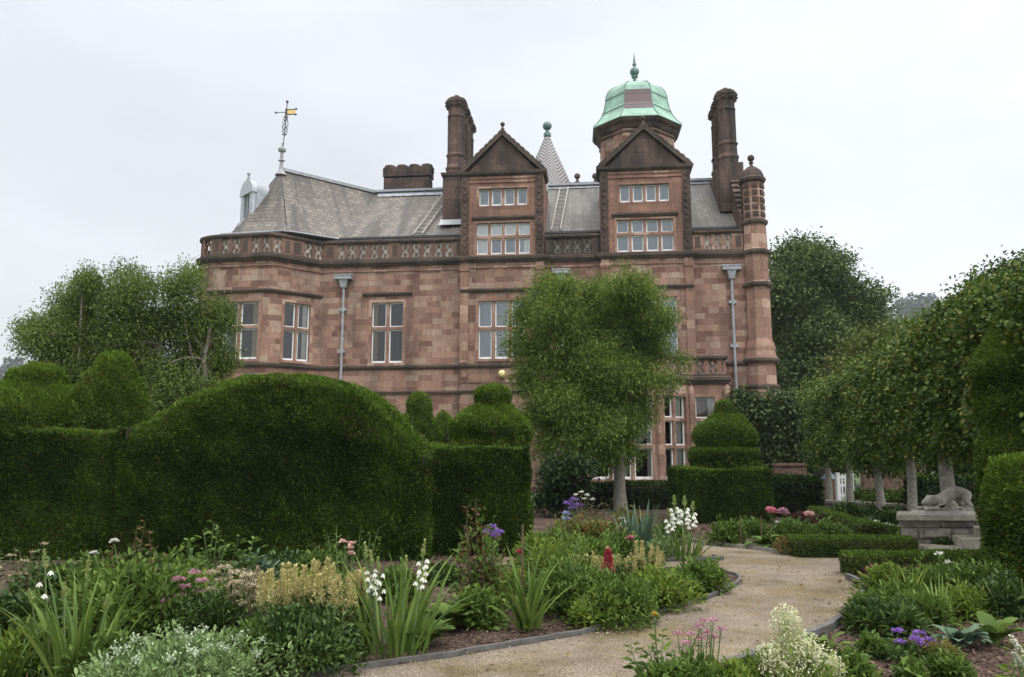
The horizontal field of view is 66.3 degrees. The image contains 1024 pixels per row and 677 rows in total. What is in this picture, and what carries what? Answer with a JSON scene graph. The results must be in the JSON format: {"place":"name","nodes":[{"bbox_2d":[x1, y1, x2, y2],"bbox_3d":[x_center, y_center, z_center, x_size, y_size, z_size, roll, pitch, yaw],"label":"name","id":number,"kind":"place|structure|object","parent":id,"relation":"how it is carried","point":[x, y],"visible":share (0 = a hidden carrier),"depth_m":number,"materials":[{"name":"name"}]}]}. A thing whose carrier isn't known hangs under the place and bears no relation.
{"place":"outdoors","nodes":[
{"label":"outdoors","id":0,"kind":"place"},
{"bbox_2d":[0,579,63,638],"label":"shade plant","id":1,"kind":"object","parent":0,"point":[7,603],"visible":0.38,"depth_m":6.26,"materials":[{"name":"green plant"}]},
{"bbox_2d":[0,554,741,676],"bbox_3d":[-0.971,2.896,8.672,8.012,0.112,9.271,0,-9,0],"label":"bark mulch","id":2,"kind":"object","parent":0,"point":[473,640],"visible":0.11,"depth_m":7.26,"materials":[{"name":"brown soil"}]},
{"bbox_2d":[0,542,47,594],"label":"anemone","id":3,"kind":"object","parent":2,"relation":"on","point":[26,586],"visible":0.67,"depth_m":6.68,"materials":[{"name":"green plant"}]},
{"bbox_2d":[0,614,71,676],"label":"green perennial","id":4,"kind":"object","parent":2,"relation":"on","point":[5,644],"visible":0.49,"depth_m":5.67,"materials":[{"name":"green plant"}]},
{"bbox_2d":[0,615,76,676],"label":"daylily","id":5,"kind":"object","parent":2,"relation":"on","point":[22,667],"visible":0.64,"depth_m":5.52,"materials":[{"name":"green plant"}]},
{"bbox_2d":[6,550,92,600],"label":"green perennial","id":6,"kind":"object","parent":2,"relation":"on","point":[52,578],"visible":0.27,"depth_m":8.94,"materials":[{"name":"green plant"}]},
{"bbox_2d":[0,548,155,676],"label":"summer hyacinth","id":7,"kind":"object","parent":2,"relation":"on","point":[79,638],"visible":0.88,"depth_m":5.69,"materials":[{"name":"green plant"}]},
{"bbox_2d":[48,549,131,598],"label":"green perennial","id":8,"kind":"object","parent":2,"relation":"on","point":[77,569],"visible":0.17,"depth_m":8.65,"materials":[{"name":"green plant"}]},
{"bbox_2d":[51,626,140,676],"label":"green perennial","id":9,"kind":"object","parent":2,"relation":"on","point":[96,643],"visible":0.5,"depth_m":5.51,"materials":[{"name":"green plant"}]},
{"bbox_2d":[51,547,215,652],"bbox_3d":[-3.277,2.223,6.670,1.457,0.901,1.288,-7,-11,40],"label":"peony bush","id":10,"kind":"object","parent":2,"relation":"on","point":[146,580],"visible":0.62,"depth_m":6.52,"materials":[{"name":"green plant"}]},
{"bbox_2d":[72,619,306,676],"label":"silver bush","id":11,"kind":"object","parent":2,"relation":"on","point":[192,654],"visible":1,"depth_m":5.20,"materials":[{"name":"green plant"}]},
{"bbox_2d":[145,563,262,640],"bbox_3d":[-2.558,2.276,6.636,0.964,0.724,0.967,5,-10,-32],"label":"sedum","id":12,"kind":"object","parent":2,"relation":"on","point":[210,609],"visible":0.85,"depth_m":6.50,"materials":[{"name":"green plant"}]},
{"bbox_2d":[180,520,267,593],"bbox_3d":[-2.874,2.292,7.799,0.867,0.961,0.409,0,-9,0],"label":"dahlia","id":13,"kind":"object","parent":2,"relation":"on","point":[207,556],"visible":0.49,"depth_m":7.84,"materials":[{"name":"green plant"}]},
{"bbox_2d":[204,565,267,632],"bbox_3d":[-2.319,2.323,6.782,0.586,0.700,0.580,0,-9,0],"label":"astilbe","id":14,"kind":"object","parent":2,"relation":"on","point":[250,598],"visible":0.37,"depth_m":6.72,"materials":[{"name":"green plant"}]},
{"bbox_2d":[213,615,288,676],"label":"green perennial","id":15,"kind":"object","parent":2,"relation":"on","point":[248,624],"visible":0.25,"depth_m":5.70,"materials":[{"name":"green plant"}]},
{"bbox_2d":[251,561,307,664],"bbox_3d":[-1.821,2.172,6.194,0.565,0.807,0.574,7,-11,-38],"label":"astilbe","id":16,"kind":"object","parent":2,"relation":"on","point":[283,594],"visible":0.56,"depth_m":6.14,"materials":[{"name":"beige plant"}]},
{"bbox_2d":[234,590,368,676],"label":"variegated shrub","id":17,"kind":"object","parent":2,"relation":"on","point":[299,631],"visible":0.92,"depth_m":5.70,"materials":[{"name":"green plant"}]},
{"bbox_2d":[287,557,370,667],"bbox_3d":[-1.440,2.144,6.161,0.684,0.855,0.665,0,-9,0],"label":"astilbe","id":18,"kind":"object","parent":2,"relation":"on","point":[318,588],"visible":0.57,"depth_m":6.14,"materials":[{"name":"beige plant"}]},
{"bbox_2d":[323,525,380,591],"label":"rose bush","id":19,"kind":"object","parent":2,"relation":"on","point":[351,553],"visible":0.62,"depth_m":8.28,"materials":[{"name":"green plant"}]},
{"bbox_2d":[300,539,483,660],"bbox_3d":[-1.041,2.124,6.535,1.601,0.913,1.468,0,-9,0],"label":"summer hyacinth","id":20,"kind":"object","parent":2,"relation":"on","point":[411,618],"visible":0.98,"depth_m":6.42,"materials":[{"name":"green plant"}]},
{"bbox_2d":[367,557,432,603],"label":"green perennial","id":21,"kind":"object","parent":2,"relation":"on","point":[389,572],"visible":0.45,"depth_m":8.64,"materials":[{"name":"green plant"}]},
{"bbox_2d":[443,582,508,630],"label":"green perennial","id":22,"kind":"object","parent":2,"relation":"on","point":[480,606],"visible":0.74,"depth_m":7.31,"materials":[{"name":"green plant"}]},
{"bbox_2d":[440,496,518,621],"bbox_3d":[-0.360,2.246,8.083,0.941,1.219,0.790,-3,-9,20],"label":"rose bush","id":23,"kind":"object","parent":2,"relation":"on","point":[475,575],"visible":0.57,"depth_m":8.01,"materials":[{"name":"green plant"}]},
{"bbox_2d":[262,564,740,676],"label":"path edging","id":24,"kind":"object","parent":2,"relation":"on","point":[456,653],"visible":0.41,"depth_m":6.48,"materials":[{"name":"grey stone"}]},
{"bbox_2d":[489,545,578,630],"bbox_3d":[0.230,2.342,7.342,0.823,0.775,1.153,-3,-9,19],"label":"iris","id":25,"kind":"object","parent":2,"relation":"on","point":[527,616],"visible":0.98,"depth_m":7.21,"materials":[{"name":"green plant"}]},
{"bbox_2d":[516,514,603,576],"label":"meadow plant","id":26,"kind":"object","parent":2,"relation":"on","point":[550,547],"visible":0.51,"depth_m":9.24,"materials":[{"name":"green plant"}]},
{"bbox_2d":[525,545,624,620],"bbox_3d":[0.689,2.484,7.947,1.011,0.709,1.003,-6,-10,34],"label":"geranium","id":27,"kind":"object","parent":2,"relation":"on","point":[573,576],"visible":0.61,"depth_m":7.85,"materials":[{"name":"green plant"}]},
{"bbox_2d":[563,583,635,630],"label":"green perennial","id":28,"kind":"object","parent":2,"relation":"on","point":[578,609],"visible":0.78,"depth_m":7.33,"materials":[{"name":"green plant"}]},
{"bbox_2d":[565,566,661,633],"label":"fern clump","id":29,"kind":"object","parent":2,"relation":"on","point":[638,597],"visible":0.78,"depth_m":7.47,"materials":[{"name":"green plant"}]},
{"bbox_2d":[624,561,709,615],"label":"fern clump","id":30,"kind":"object","parent":2,"relation":"on","point":[672,588],"visible":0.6,"depth_m":8.16,"materials":[{"name":"green plant"}]},
{"bbox_2d":[667,555,736,594],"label":"fern clump","id":31,"kind":"object","parent":2,"relation":"on","point":[711,572],"visible":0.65,"depth_m":9.18,"materials":[{"name":"green plant"}]},
{"bbox_2d":[0,0,1023,370],"label":"sky","id":32,"kind":"structure","parent":0,"point":[129,129],"materials":[{"name":"white"}]},
{"bbox_2d":[316,534,859,676],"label":"gravel path","id":33,"kind":"structure","parent":0,"point":[583,649],"depth_m":7.26,"materials":[{"name":"beige gravel"}]},
{"bbox_2d":[533,505,706,556],"bbox_3d":[1.660,4.415,18.763,3.120,0.001,13.580,0,-9,0],"label":"flower bed","id":34,"kind":"object","parent":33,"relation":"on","point":[541,521],"visible":0.15,"depth_m":20.12,"materials":[{"name":"brown soil"}]},
{"bbox_2d":[530,449,601,517],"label":"glossy shrub","id":35,"kind":"object","parent":34,"relation":"on","point":[564,478],"visible":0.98,"depth_m":20.36,"materials":[{"name":"green plant"}]},
{"bbox_2d":[492,257,701,512],"bbox_3d":[2.593,1.405,22.984,6.426,7.444,4.053,0,-9,0],"label":"round headed tree","id":36,"kind":"object","parent":34,"relation":"on","point":[595,377],"visible":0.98,"depth_m":22.35,"materials":[{"name":"green plant"}]},
{"bbox_2d":[595,522,647,562],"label":"rose bush","id":37,"kind":"object","parent":34,"relation":"on","point":[626,542],"visible":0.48,"depth_m":11.72,"materials":[{"name":"green plant"}]},
{"bbox_2d":[612,497,663,553],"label":"iris","id":38,"kind":"object","parent":34,"relation":"on","point":[647,530],"visible":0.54,"depth_m":12.72,"materials":[{"name":"green plant"}]},
{"bbox_2d":[650,495,719,560],"bbox_3d":[2.635,2.938,12.214,0.970,0.988,1.146,6,-10,-33],"label":"summer hyacinth","id":39,"kind":"object","parent":34,"relation":"on","point":[678,553],"visible":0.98,"depth_m":12.25,"materials":[{"name":"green plant"}]},
{"bbox_2d":[718,573,867,665],"bbox_3d":[2.502,2.653,7.132,0.639,0.105,7.392,-6,-10,35],"label":"path edging","id":40,"kind":"object","parent":33,"relation":"on","point":[830,624],"visible":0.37,"depth_m":7.14,"materials":[{"name":"grey stone"}]},
{"bbox_2d":[744,575,1023,676],"bbox_3d":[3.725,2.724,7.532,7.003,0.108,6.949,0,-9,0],"label":"bark mulch","id":41,"kind":"object","parent":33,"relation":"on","point":[971,655],"visible":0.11,"depth_m":6.44,"materials":[{"name":"brown soil"}]},
{"bbox_2d":[622,611,683,676],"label":"dahlia","id":42,"kind":"object","parent":41,"relation":"on","point":[641,666],"visible":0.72,"depth_m":5.21,"materials":[{"name":"green plant"}]},
{"bbox_2d":[640,646,723,676],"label":"green perennial","id":43,"kind":"object","parent":41,"relation":"on","point":[684,667],"visible":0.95,"depth_m":5.05,"materials":[{"name":"green plant"}]},
{"bbox_2d":[672,617,726,670],"bbox_3d":[1.253,2.138,5.294,0.374,0.526,0.274,0,-9,0],"label":"verbena","id":44,"kind":"object","parent":41,"relation":"on","point":[698,636],"visible":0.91,"depth_m":5.28,"materials":[{"name":"pink plant"}]},
{"bbox_2d":[732,602,854,676],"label":"cream meadow rue","id":45,"kind":"object","parent":41,"relation":"on","point":[801,659],"visible":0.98,"depth_m":5.27,"materials":[{"name":"beige plant"}]},
{"bbox_2d":[824,642,884,676],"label":"green perennial","id":46,"kind":"object","parent":41,"relation":"on","point":[858,665],"visible":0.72,"depth_m":5.38,"materials":[{"name":"green plant"}]},
{"bbox_2d":[850,560,913,589],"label":"lime perennial","id":47,"kind":"object","parent":41,"relation":"on","point":[873,576],"visible":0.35,"depth_m":8.97,"materials":[{"name":"green plant"}]},
{"bbox_2d":[837,594,937,638],"bbox_3d":[3.402,2.546,7.146,0.818,0.421,0.909,-2,-9,15],"label":"hellebore","id":48,"kind":"object","parent":41,"relation":"on","point":[868,613],"visible":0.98,"depth_m":7.00,"materials":[{"name":"green plant"}]},
{"bbox_2d":[850,627,941,663],"bbox_3d":[3.150,2.476,6.300,0.814,0.274,0.713,0,-9,0],"label":"cranesbill","id":49,"kind":"object","parent":41,"relation":"on","point":[898,648],"visible":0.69,"depth_m":6.22,"materials":[{"name":"green plant"}]},
{"bbox_2d":[838,548,983,575],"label":"box hedge","id":50,"kind":"object","parent":41,"relation":"on","point":[852,562],"visible":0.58,"depth_m":10.71,"materials":[{"name":"green plant"}]},
{"bbox_2d":[873,588,966,628],"bbox_3d":[3.924,2.614,7.620,0.813,0.389,0.788,-4,-10,26],"label":"hellebore","id":51,"kind":"object","parent":41,"relation":"on","point":[936,600],"visible":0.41,"depth_m":7.41,"materials":[{"name":"green plant"}]},
{"bbox_2d":[901,551,976,593],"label":"white perennial","id":52,"kind":"object","parent":41,"relation":"on","point":[934,571],"visible":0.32,"depth_m":8.65,"materials":[{"name":"green plant"}]},
{"bbox_2d":[917,648,977,676],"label":"green perennial","id":53,"kind":"object","parent":41,"relation":"on","point":[941,663],"visible":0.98,"depth_m":5.66,"materials":[{"name":"green plant"}]},
{"bbox_2d":[929,623,991,647],"bbox_3d":[3.795,2.497,6.579,0.469,0.187,0.419,0,-9,0],"label":"arum","id":54,"kind":"object","parent":41,"relation":"on","point":[963,637],"visible":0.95,"depth_m":6.56,"materials":[{"name":"green plant"}]},
{"bbox_2d":[934,578,1003,623],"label":"green perennial","id":55,"kind":"object","parent":41,"relation":"on","point":[968,609],"visible":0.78,"depth_m":7.63,"materials":[{"name":"green plant"}]},
{"bbox_2d":[926,250,1023,438],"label":"pleached lime","id":56,"kind":"object","parent":41,"relation":"on","point":[1011,293],"visible":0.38,"depth_m":11.40,"materials":[{"name":"green plant"}]},
{"bbox_2d":[934,555,1023,611],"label":"green perennial","id":57,"kind":"object","parent":41,"relation":"on","point":[970,574],"visible":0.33,"depth_m":8.30,"materials":[{"name":"green plant"}]},
{"bbox_2d":[967,298,1023,560],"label":"clipped yew","id":58,"kind":"object","parent":41,"relation":"on","point":[994,374],"visible":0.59,"depth_m":10.15,"materials":[{"name":"green plant"}]},
{"bbox_2d":[967,611,1023,645],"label":"arum","id":59,"kind":"object","parent":41,"relation":"on","point":[997,630],"visible":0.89,"depth_m":6.65,"materials":[{"name":"green plant"}]},
{"bbox_2d":[970,566,1023,622],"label":"green perennial","id":60,"kind":"object","parent":41,"relation":"on","point":[1008,594],"visible":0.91,"depth_m":7.64,"materials":[{"name":"green plant"}]},
{"bbox_2d":[976,450,1023,586],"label":"clipped yew","id":61,"kind":"object","parent":41,"relation":"on","point":[1000,508],"visible":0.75,"depth_m":8.52,"materials":[{"name":"green plant"}]},
{"bbox_2d":[531,462,934,550],"bbox_3d":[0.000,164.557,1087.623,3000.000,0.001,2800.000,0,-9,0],"label":"ground","id":62,"kind":"structure","parent":0,"point":[858,482],"depth_m":33.90,"materials":[{"name":"green plant"}]},
{"bbox_2d":[1,258,121,384],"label":"slender tree","id":63,"kind":"object","parent":62,"relation":"on","point":[51,336],"visible":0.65,"depth_m":20.83,"materials":[{"name":"green plant"}]},
{"bbox_2d":[0,424,134,560],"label":"yew hedge","id":64,"kind":"object","parent":62,"relation":"on","point":[57,490],"visible":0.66,"depth_m":12.28,"materials":[{"name":"green plant"}]},
{"bbox_2d":[0,359,78,438],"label":"clipped topiary","id":65,"kind":"object","parent":64,"relation":"on","point":[33,393],"visible":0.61,"depth_m":12.91,"materials":[{"name":"green plant"}]},
{"bbox_2d":[64,349,151,435],"bbox_3d":[-7.051,1.014,13.706,1.625,1.730,1.563,-8,-11,42],"label":"clipped topiary","id":66,"kind":"object","parent":64,"relation":"on","point":[110,387],"visible":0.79,"depth_m":13.31,"materials":[{"name":"green plant"}]},
{"bbox_2d":[72,253,195,415],"bbox_3d":[-10.288,1.240,21.883,3.096,7.501,3.728,0,-9,0],"label":"slender tree","id":67,"kind":"object","parent":62,"relation":"on","point":[126,329],"visible":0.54,"depth_m":21.32,"materials":[{"name":"green plant"}]},
{"bbox_2d":[138,252,250,416],"bbox_3d":[-9.107,1.135,21.965,3.324,7.676,3.902,0,-9,0],"label":"slender tree","id":68,"kind":"object","parent":62,"relation":"on","point":[197,326],"visible":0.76,"depth_m":21.93,"materials":[{"name":"green plant"}]},
{"bbox_2d":[111,371,436,560],"bbox_3d":[-3.727,2.063,13.041,5.084,3.089,1.866,0,-9,0],"label":"yew hedge","id":69,"kind":"object","parent":62,"relation":"on","point":[278,462],"visible":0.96,"depth_m":12.24,"materials":[{"name":"green plant"}]},
{"bbox_2d":[429,441,534,555],"bbox_3d":[-0.571,2.749,13.754,1.934,1.933,2.227,0,-9,0],"label":"yew hedge","id":70,"kind":"object","parent":62,"relation":"on","point":[496,480],"visible":0.77,"depth_m":12.78,"materials":[{"name":"green plant"}]},
{"bbox_2d":[403,390,444,442],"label":"clipped topiary","id":71,"kind":"object","parent":70,"relation":"on","point":[419,416],"visible":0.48,"depth_m":15.45,"materials":[{"name":"green plant"}]},
{"bbox_2d":[447,381,533,446],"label":"clipped topiary","id":72,"kind":"object","parent":70,"relation":"on","point":[492,414],"visible":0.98,"depth_m":13.43,"materials":[{"name":"green plant"}]},
{"bbox_2d":[196,55,779,492],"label":"sandstone mansion","id":73,"kind":"structure","parent":62,"relation":"on","point":[400,285],"depth_m":35.87,"materials":[{"name":"red stone"}]},
{"bbox_2d":[219,298,261,361],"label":"window","id":74,"kind":"structure","parent":73,"relation":"in","point":[251,338],"depth_m":35.30,"materials":[{"name":"glass"}]},
{"bbox_2d":[280,299,313,364],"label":"window","id":75,"kind":"structure","parent":73,"relation":"in","point":[295,317],"depth_m":36.07,"materials":[{"name":"glass"}]},
{"bbox_2d":[362,292,412,365],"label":"window","id":76,"kind":"structure","parent":73,"relation":"in","point":[389,319],"depth_m":36.30,"materials":[{"name":"glass"}]},
{"bbox_2d":[460,288,539,361],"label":"window","id":77,"kind":"structure","parent":73,"relation":"in","point":[490,323],"depth_m":35.50,"materials":[{"name":"glass"}]},
{"bbox_2d":[477,185,528,205],"bbox_3d":[-0.395,-6.558,36.441,2.440,0.930,0.499,-1,-9,6],"label":"window","id":78,"kind":"structure","parent":73,"relation":"in","point":[499,197],"depth_m":36.36,"materials":[{"name":"glass"}]},
{"bbox_2d":[471,215,534,255],"bbox_3d":[-0.403,-4.656,35.981,2.900,1.910,0.366,-1,-9,6],"label":"window","id":79,"kind":"structure","parent":73,"relation":"in","point":[510,238],"depth_m":36.05,"materials":[{"name":"glass"}]},
{"bbox_2d":[590,392,655,481],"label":"window","id":80,"kind":"structure","parent":73,"relation":"in","point":[650,465],"depth_m":31.96,"materials":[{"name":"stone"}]},
{"bbox_2d":[617,181,671,201],"bbox_3d":[6.029,-6.619,35.766,2.420,0.930,0.497,-1,-9,6],"label":"window","id":81,"kind":"structure","parent":73,"relation":"in","point":[636,193],"depth_m":35.68,"materials":[{"name":"glass"}]},
{"bbox_2d":[612,211,677,251],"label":"window","id":82,"kind":"structure","parent":73,"relation":"in","point":[642,235],"depth_m":35.38,"materials":[{"name":"glass"}]},
{"bbox_2d":[588,373,731,482],"bbox_3d":[5.961,4.039,32.932,6.600,4.970,2.400,-1,-9,6],"label":"bay window","id":83,"kind":"structure","parent":73,"relation":"in","point":[700,384],"depth_m":32.99,"materials":[{"name":"stone"}]},
{"bbox_2d":[634,393,689,480],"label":"window","id":84,"kind":"structure","parent":73,"relation":"in","point":[676,419],"depth_m":32.68,"materials":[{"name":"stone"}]},
{"bbox_2d":[557,477,669,509],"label":"hedge","id":85,"kind":"object","parent":62,"relation":"on","point":[641,493],"visible":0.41,"depth_m":23.60,"materials":[{"name":"green plant"}]},
{"bbox_2d":[628,509,785,549],"bbox_3d":[6.375,4.441,18.951,6.450,0.001,13.200,0,-9,0],"label":"flower bed","id":86,"kind":"object","parent":62,"relation":"on","point":[663,512],"visible":0.11,"depth_m":19.17,"materials":[{"name":"brown soil"}]},
{"bbox_2d":[667,399,774,523],"bbox_3d":[5.151,3.058,19.724,2.300,3.103,2.161,0,-9,0],"label":"clipped yew","id":87,"kind":"object","parent":86,"relation":"on","point":[726,475],"visible":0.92,"depth_m":18.83,"materials":[{"name":"green plant"}]},
{"bbox_2d":[705,514,748,545],"bbox_3d":[3.930,3.499,14.260,0.882,0.633,0.936,0,-9,0],"label":"green cushion","id":88,"kind":"object","parent":86,"relation":"on","point":[725,531],"visible":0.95,"depth_m":14.14,"materials":[{"name":"green plant"}]},
{"bbox_2d":[770,472,825,516],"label":"hedge","id":89,"kind":"object","parent":86,"relation":"on","point":[792,493],"visible":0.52,"depth_m":20.65,"materials":[{"name":"green plant"}]},
{"bbox_2d":[807,505,889,534],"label":"box hedge","id":90,"kind":"object","parent":86,"relation":"on","point":[859,525],"visible":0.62,"depth_m":14.63,"materials":[{"name":"green plant"}]},
{"bbox_2d":[786,532,919,557],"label":"box hedge","id":91,"kind":"object","parent":86,"relation":"on","point":[817,545],"visible":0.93,"depth_m":12.53,"materials":[{"name":"green plant"}]},
{"bbox_2d":[723,383,823,476],"bbox_3d":[10.916,4.205,32.369,4.283,4.684,2.247,0,-9,0],"label":"wall creeper","id":92,"kind":"object","parent":62,"relation":"on","point":[773,419],"depth_m":31.99,"materials":[{"name":"green plant"}]},
{"bbox_2d":[793,374,843,499],"bbox_3d":[10.626,3.365,26.506,1.955,4.604,4.240,-2,-9,13],"label":"pleached lime","id":93,"kind":"object","parent":62,"relation":"on","point":[810,406],"visible":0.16,"depth_m":26.21,"materials":[{"name":"green plant"}]},
{"bbox_2d":[801,357,868,500],"bbox_3d":[9.838,2.941,23.270,2.234,4.485,4.043,0,-9,0],"label":"pleached lime","id":94,"kind":"object","parent":62,"relation":"on","point":[831,423],"visible":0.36,"depth_m":22.95,"materials":[{"name":"green plant"}]},
{"bbox_2d":[768,225,906,477],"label":"broadleaf tree","id":95,"kind":"object","parent":62,"relation":"on","point":[820,294],"visible":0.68,"depth_m":45.71,"materials":[{"name":"green plant"}]},
{"bbox_2d":[803,313,910,384],"bbox_3d":[19.239,3.380,40.323,9.097,8.782,7.383,0,-9,0],"label":"broadleaf tree","id":96,"kind":"object","parent":62,"relation":"on","point":[861,344],"visible":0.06,"depth_m":39.75,"materials":[{"name":"green plant"}]},
{"bbox_2d":[831,351,916,511],"bbox_3d":[9.236,2.438,19.821,2.263,4.459,4.119,0,-9,0],"label":"pleached lime","id":97,"kind":"object","parent":62,"relation":"on","point":[852,442],"visible":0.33,"depth_m":19.66,"materials":[{"name":"green plant"}]},
{"bbox_2d":[845,320,955,510],"bbox_3d":[8.613,1.918,17.107,2.017,4.682,4.396,-2,-9,10],"label":"pleached lime","id":98,"kind":"object","parent":62,"relation":"on","point":[894,454],"visible":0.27,"depth_m":17.43,"materials":[{"name":"green plant"}]},
{"bbox_2d":[896,511,979,544],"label":"stone plinth","id":99,"kind":"structure","parent":62,"relation":"on","point":[925,529],"depth_m":13.20,"materials":[{"name":"grey stone"}]},
{"bbox_2d":[911,486,975,514],"bbox_3d":[7.490,2.794,13.585,1.020,0.468,0.400,1,-9,-4],"label":"lion statue","id":100,"kind":"object","parent":99,"relation":"on","point":[937,503],"visible":1,"depth_m":13.49,"materials":[{"name":"grey stone"}]},
{"bbox_2d":[900,468,975,510],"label":"hedge","id":101,"kind":"object","parent":62,"relation":"on","point":[928,484],"visible":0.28,"depth_m":20.74,"materials":[{"name":"green plant"}]},
{"bbox_2d":[937,244,1023,309],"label":"broadleaf tree","id":102,"kind":"object","parent":62,"relation":"on","point":[1005,263],"depth_m":33.63,"materials":[{"name":"green plant"}]},
{"bbox_3d":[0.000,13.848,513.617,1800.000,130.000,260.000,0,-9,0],"label":"hill","id":103,"kind":"structure","parent":0,"visible":0},
{"bbox_2d":[0,292,965,380],"bbox_3d":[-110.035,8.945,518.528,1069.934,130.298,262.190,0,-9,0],"label":"hillside woods","id":104,"kind":"object","parent":103,"relation":"on","point":[907,302],"visible":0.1,"depth_m":567.08,"materials":[{"name":"green plant"}]},
{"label":"terrace ground","id":105,"kind":"structure","parent":0,"visible":0},
{"bbox_2d":[863,299,975,509],"bbox_3d":[8.107,1.441,14.812,2.038,4.156,4.430,-2,-9,11],"label":"pleached lime","id":106,"kind":"object","parent":105,"relation":"on","point":[909,425],"visible":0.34,"depth_m":14.57,"materials":[{"name":"green plant"}]},
{"bbox_2d":[888,260,1023,469],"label":"pleached lime","id":107,"kind":"object","parent":105,"relation":"on","point":[954,401],"visible":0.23,"depth_m":12.88,"materials":[{"name":"green plant"}]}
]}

